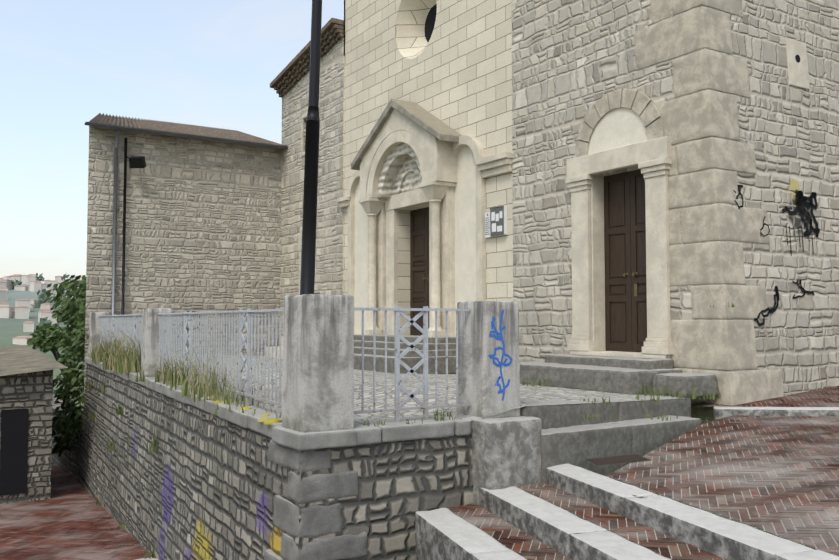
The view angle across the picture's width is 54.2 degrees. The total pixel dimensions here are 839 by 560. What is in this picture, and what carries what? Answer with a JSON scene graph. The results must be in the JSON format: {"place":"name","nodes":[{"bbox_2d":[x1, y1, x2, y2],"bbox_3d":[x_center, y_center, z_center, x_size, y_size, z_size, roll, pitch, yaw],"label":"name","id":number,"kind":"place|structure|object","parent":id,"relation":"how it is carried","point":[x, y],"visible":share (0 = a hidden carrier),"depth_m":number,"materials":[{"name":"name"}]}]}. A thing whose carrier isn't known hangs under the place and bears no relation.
{"place":"outdoors","nodes":[
{"label":"outdoors","id":0,"kind":"place"},
{"bbox_2d":[0,0,343,282],"label":"sky","id":1,"kind":"structure","parent":0,"point":[64,64],"materials":[{"name":"blue"}]},
{"bbox_2d":[266,113,306,358],"bbox_3d":[-3.244,-1.180,20.819,0.856,6.300,1.380,2,-3,-32],"label":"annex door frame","id":2,"kind":"object","parent":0,"point":[303,116],"visible":0.21,"depth_m":21.25,"materials":[{"name":"beige stone"}]},
{"bbox_2d":[360,109,456,198],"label":"portal gable","id":3,"kind":"structure","parent":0,"point":[441,160],"depth_m":15.62,"materials":[{"name":"beige stone"}]},
{"bbox_2d":[366,130,427,197],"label":"portal arch","id":4,"kind":"structure","parent":3,"relation":"attached to","point":[391,141],"depth_m":16.78,"materials":[{"name":"beige stone"}]},
{"bbox_2d":[377,143,421,197],"bbox_3d":[-0.228,-2.273,16.683,0.340,0.980,1.960,2,-3,-32],"label":"tympanum relief","id":5,"kind":"object","parent":3,"relation":"attached to","point":[400,172],"visible":0.65,"depth_m":16.95},
{"bbox_2d":[351,99,461,169],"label":"portal gable roof","id":6,"kind":"structure","parent":3,"relation":"on","point":[427,121],"depth_m":16.17,"materials":[{"name":"beige stone"}]},
{"bbox_2d":[0,283,816,549],"bbox_3d":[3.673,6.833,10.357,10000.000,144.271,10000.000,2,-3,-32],"label":"terrain","id":7,"kind":"structure","parent":0,"point":[10,328],"depth_m":824.88,"materials":[{"name":"green plant"}]},
{"bbox_2d":[0,275,81,344],"bbox_3d":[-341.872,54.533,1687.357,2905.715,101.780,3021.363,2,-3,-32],"label":"town houses","id":8,"kind":"structure","parent":7,"relation":"on","point":[19,313],"depth_m":946.35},
{"bbox_2d":[0,274,83,337],"bbox_3d":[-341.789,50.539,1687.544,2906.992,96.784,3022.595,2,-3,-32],"label":"town roofs","id":9,"kind":"structure","parent":8,"relation":"on","point":[46,310],"depth_m":949.20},
{"bbox_2d":[51,322,82,401],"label":"tree trunk","id":10,"kind":"object","parent":7,"relation":"on","point":[56,355],"visible":0.06,"depth_m":42.26,"materials":[{"name":"brown plant"}]},
{"bbox_2d":[26,278,85,352],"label":"tree leaves","id":11,"kind":"object","parent":10,"relation":"attached to","point":[41,339],"visible":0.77,"depth_m":42.01,"materials":[{"name":"green plant"}]},
{"bbox_2d":[11,273,420,353],"bbox_3d":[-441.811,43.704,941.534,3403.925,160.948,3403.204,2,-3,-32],"label":"tree leaves","id":12,"kind":"object","parent":7,"relation":"on","point":[43,321],"visible":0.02,"depth_m":1040.03,"materials":[{"name":"green plant"}]},
{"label":"tree trunk","id":13,"kind":"object","parent":7,"relation":"on","visible":0},
{"bbox_2d":[50,275,85,322],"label":"tree leaves","id":14,"kind":"object","parent":13,"relation":"on","point":[55,313],"visible":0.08,"depth_m":50.35,"materials":[{"name":"green plant"}]},
{"bbox_2d":[0,386,838,559],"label":"brick paving","id":15,"kind":"structure","parent":0,"point":[37,548],"depth_m":7.22,"materials":[{"name":"red brick"}]},
{"bbox_2d":[0,370,52,503],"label":"hut walls","id":16,"kind":"structure","parent":15,"relation":"on","point":[32,392],"depth_m":16.81,"materials":[{"name":"grey stone"}]},
{"bbox_2d":[0,409,28,495],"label":"shed door","id":17,"kind":"structure","parent":16,"relation":"in","point":[13,451],"depth_m":16.57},
{"bbox_2d":[0,345,67,375],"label":"shed roof","id":18,"kind":"structure","parent":16,"relation":"on","point":[19,359],"depth_m":18.47,"materials":[{"name":"beige concrete"}]},
{"bbox_2d":[51,396,82,475],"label":"garden wall","id":19,"kind":"structure","parent":15,"relation":"on","point":[68,461],"depth_m":21.71,"materials":[{"name":"stone"}]},
{"bbox_2d":[84,122,280,393],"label":"house walls","id":20,"kind":"structure","parent":15,"relation":"on","point":[203,225],"depth_m":21.11,"materials":[{"name":"beige stone"}]},
{"bbox_2d":[51,304,88,457],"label":"bush leaves","id":21,"kind":"object","parent":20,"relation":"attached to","point":[61,420],"visible":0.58,"depth_m":19.94,"materials":[{"name":"green plant"}]},
{"bbox_2d":[121,138,145,323],"bbox_3d":[-7.028,-0.691,20.059,0.530,5.650,0.273,0,-3,2],"label":"house floodlight","id":22,"kind":"object","parent":20,"relation":"attached to","point":[137,161],"visible":0.83,"depth_m":20.12,"materials":[{"name":"paint"}]},
{"bbox_2d":[85,122,287,317],"bbox_3d":[-5.843,-0.752,20.850,5.170,5.850,0.443,2,-3,-32],"label":"gutter and downspout","id":23,"kind":"object","parent":20,"relation":"attached to","point":[119,128],"visible":0.98,"depth_m":20.07,"materials":[{"name":"metal"}]},
{"bbox_2d":[89,113,284,145],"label":"house roof","id":24,"kind":"structure","parent":20,"relation":"on","point":[151,124],"depth_m":22.46,"materials":[{"name":"brown tile"}]},
{"bbox_2d":[78,364,473,559],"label":"retaining wall","id":25,"kind":"structure","parent":15,"relation":"on","point":[201,484],"depth_m":8.53,"materials":[{"name":"stone"}]},
{"bbox_2d":[85,358,470,450],"bbox_3d":[-4.248,1.605,13.156,1.682,0.154,14.985,2,-3,-32],"label":"wall coping","id":26,"kind":"object","parent":25,"relation":"on","point":[390,430],"depth_m":7.16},
{"bbox_2d":[88,312,108,356],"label":"stone pillar","id":27,"kind":"structure","parent":26,"relation":"on","point":[94,320],"depth_m":19.34,"materials":[{"name":"concrete"}]},
{"bbox_2d":[141,308,171,376],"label":"stone pillar","id":28,"kind":"structure","parent":26,"relation":"on","point":[150,332],"depth_m":12.91,"materials":[{"name":"concrete"}]},
{"bbox_2d":[83,327,277,418],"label":"dry grass weeds","id":29,"kind":"object","parent":26,"relation":"on","point":[194,384],"visible":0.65,"depth_m":11.57,"materials":[{"name":"plant"}]},
{"bbox_2d":[208,395,280,424],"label":"moss flowers","id":30,"kind":"object","parent":26,"relation":"on","point":[269,421],"visible":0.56,"depth_m":7.31,"materials":[{"name":"yellow plant"}]},
{"bbox_2d":[99,306,469,421],"bbox_3d":[-3.999,1.041,13.201,1.546,1.040,14.206,2,-3,-32],"label":"terrace railing","id":31,"kind":"object","parent":26,"relation":"on","point":[127,321],"visible":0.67,"depth_m":8.48,"materials":[{"name":"metal"}]},
{"bbox_2d":[281,294,353,432],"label":"stone pillar","id":32,"kind":"structure","parent":26,"relation":"on","point":[317,371],"depth_m":6.66,"materials":[{"name":"concrete"}]},
{"bbox_2d":[456,301,519,418],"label":"stone pillar","id":33,"kind":"structure","parent":26,"relation":"on","point":[478,375],"depth_m":7.61,"materials":[{"name":"concrete"}]},
{"bbox_2d":[488,309,512,400],"bbox_3d":[0.749,0.693,7.578,0.285,0.844,0.005,2,-3,-32],"label":"blue graffiti","id":34,"kind":"object","parent":33,"relation":"attached to","point":[499,337],"visible":1,"depth_m":7.57,"materials":[{"name":"blue paint"}]},
{"bbox_2d":[264,440,366,559],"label":"corner quoins","id":35,"kind":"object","parent":25,"relation":"attached to","point":[316,521],"depth_m":6.57,"materials":[{"name":"grey stone"}]},
{"bbox_2d":[75,302,734,559],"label":"weedy grass","id":36,"kind":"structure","parent":15,"relation":"on","point":[154,446],"depth_m":10.39,"materials":[{"name":"green plant"}]},
{"bbox_2d":[280,0,838,420],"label":"stone wall","id":37,"kind":"structure","parent":15,"relation":"on","point":[573,62],"depth_m":12.27,"materials":[{"name":"grey stone"}]},
{"bbox_2d":[270,18,344,97],"bbox_3d":[-0.437,-5.545,22.701,6.320,1.016,3.810,2,-3,-32],"label":"roof eave","id":38,"kind":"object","parent":37,"relation":"on","point":[293,72],"depth_m":21.06,"materials":[{"name":"tile"}]},
{"bbox_2d":[574,88,663,157],"bbox_3d":[2.883,-2.349,12.005,0.057,0.862,1.752,2,-3,-32],"label":"arch door","id":39,"kind":"structure","parent":37,"relation":"attached to","point":[642,106],"depth_m":11.91,"materials":[{"name":"stone"}]},
{"bbox_2d":[588,108,647,154],"bbox_3d":[2.892,-2.211,12.004,0.001,0.600,1.200,2,-3,-32],"label":"lunette","id":40,"kind":"object","parent":39,"relation":"attached to","point":[617,128],"depth_m":11.99,"materials":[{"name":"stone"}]},
{"bbox_2d":[733,185,819,325],"bbox_3d":[4.925,-0.330,11.137,1.897,1.912,0.126,2,-3,-32],"label":"graffiti","id":41,"kind":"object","parent":37,"relation":"attached to","point":[801,198],"depth_m":11.46,"materials":[{"name":"black paint"}]},
{"bbox_2d":[785,37,809,89],"bbox_3d":[5.446,-3.120,11.860,0.480,0.700,0.115,2,-3,-32],"label":"stone plaque","id":42,"kind":"object","parent":37,"relation":"on","point":[798,74],"visible":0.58,"depth_m":11.81,"materials":[{"name":"beige stone"}]},
{"bbox_2d":[795,55,799,62],"bbox_3d":[5.454,-3.191,11.831,0.120,0.120,0.006,2,-3,-32],"label":"wall hole","id":43,"kind":"object","parent":42,"relation":"attached to","point":[797,57],"visible":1,"depth_m":11.83,"materials":[{"name":"black"}]},
{"bbox_2d":[520,395,701,493],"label":"steps","id":44,"kind":"structure","parent":15,"relation":"on","point":[570,434],"depth_m":8.31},
{"bbox_2d":[585,454,649,464],"bbox_3d":[1.850,1.677,7.663,0.520,0.039,0.320,0,-3,-10],"label":"drain cover","id":45,"kind":"object","parent":15,"relation":"on","point":[617,459],"visible":0.98,"depth_m":7.65,"materials":[{"name":"metal"}]},
{"bbox_2d":[415,406,838,559],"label":"stone step edges","id":46,"kind":"object","parent":15,"relation":"on","point":[444,534],"visible":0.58,"depth_m":6.02,"materials":[{"name":"stone"}]},
{"bbox_2d":[633,0,783,423],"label":"corner quoins","id":47,"kind":"object","parent":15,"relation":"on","point":[728,346],"visible":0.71,"depth_m":10.78,"materials":[{"name":"stone"}]},
{"bbox_2d":[173,354,717,420],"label":"cobblestone pavement","id":48,"kind":"structure","parent":0,"point":[411,383],"depth_m":9.96,"materials":[{"name":"grey stone"}]},
{"bbox_2d":[300,0,321,294],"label":"lamp post","id":49,"kind":"object","parent":48,"relation":"on","point":[308,252],"visible":0.67,"depth_m":8.58,"materials":[{"name":"metal"}]},
{"bbox_2d":[354,335,455,373],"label":"portal steps","id":50,"kind":"structure","parent":48,"relation":"on","point":[411,358],"depth_m":14.75,"materials":[{"name":"grey stone"}]},
{"bbox_2d":[358,180,455,336],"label":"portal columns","id":51,"kind":"structure","parent":48,"relation":"on","point":[382,214],"depth_m":17.18,"materials":[{"name":"beige stone"}]},
{"bbox_2d":[343,0,512,335],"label":"church facade wall","id":52,"kind":"structure","parent":48,"relation":"on","point":[455,72],"depth_m":16.16,"materials":[{"name":"beige stone"}]},
{"bbox_2d":[354,145,475,336],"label":"blind arch panels","id":53,"kind":"object","parent":52,"relation":"attached to","point":[465,239],"visible":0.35,"depth_m":15.36,"materials":[{"name":"beige stone"}]},
{"bbox_2d":[410,207,428,334],"bbox_3d":[0.198,-0.182,16.853,0.070,2.640,1.360,2,-3,-32],"label":"door","id":54,"kind":"structure","parent":52,"relation":"attached to","point":[419,254],"depth_m":17.13,"materials":[{"name":"brown wood"}]},
{"bbox_2d":[337,135,512,336],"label":"blind arches","id":55,"kind":"structure","parent":52,"relation":"attached to","point":[494,165],"depth_m":14.82,"materials":[{"name":"beige stone"}]},
{"bbox_2d":[425,4,436,41],"bbox_3d":[0.333,-5.362,17.192,0.001,0.840,0.840,2,-3,-32],"label":"round window","id":56,"kind":"structure","parent":52,"relation":"attached to","point":[430,21],"depth_m":17.35,"materials":[{"name":"black glass"}]},
{"bbox_2d":[485,212,491,237],"bbox_3d":[1.232,-0.975,14.571,0.060,0.440,0.160,2,-3,-32],"label":"wall sign","id":57,"kind":"object","parent":52,"relation":"attached to","point":[488,229],"visible":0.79,"depth_m":14.55,"materials":[{"name":"white"}]},
{"bbox_2d":[490,205,507,236],"bbox_3d":[1.379,-1.027,14.323,0.080,0.500,0.400,2,-3,-32],"label":"notice board frame","id":58,"kind":"object","parent":52,"relation":"attached to","point":[505,222],"visible":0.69,"depth_m":14.16,"materials":[{"name":"silver metal"}]},
{"bbox_2d":[491,211,501,231],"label":"paper notices","id":59,"kind":"object","parent":58,"relation":"attached to","point":[498,216],"visible":1,"depth_m":14.32,"materials":[{"name":"white paper"}]},
{"bbox_2d":[423,272,636,295],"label":"door handles","id":60,"kind":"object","parent":52,"relation":"attached to","point":[624,275],"depth_m":11.95,"materials":[{"name":"gold metal"}]},
{"bbox_2d":[519,354,719,397],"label":"door steps","id":61,"kind":"structure","parent":48,"relation":"on","point":[620,374],"depth_m":10.85,"materials":[{"name":"grey stone"}]},
{"bbox_2d":[565,136,673,358],"bbox_3d":[2.978,-0.401,11.970,0.460,3.020,1.970,2,-3,-32],"label":"door frame","id":62,"kind":"object","parent":61,"relation":"on","point":[651,159],"visible":0.98,"depth_m":12.15,"materials":[{"name":"stone"}]},
{"bbox_2d":[604,169,646,351],"bbox_3d":[3.133,-0.276,12.064,0.070,2.660,1.070,2,-3,-32],"label":"door leaf","id":63,"kind":"object","parent":62,"relation":"attached to","point":[625,252],"visible":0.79,"depth_m":12.15,"materials":[{"name":"brown wood"}]},
{"bbox_2d":[445,415,541,505],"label":"stone block","id":64,"kind":"structure","parent":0,"point":[506,452],"depth_m":7.30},
{"bbox_2d":[490,206,503,235],"bbox_3d":[1.383,-1.027,14.326,0.070,0.480,0.380,2,-3,-32],"label":"notice board","id":65,"kind":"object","parent":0,"point":[500,222],"depth_m":14.29,"materials":[{"name":"white metal"}]}
]}

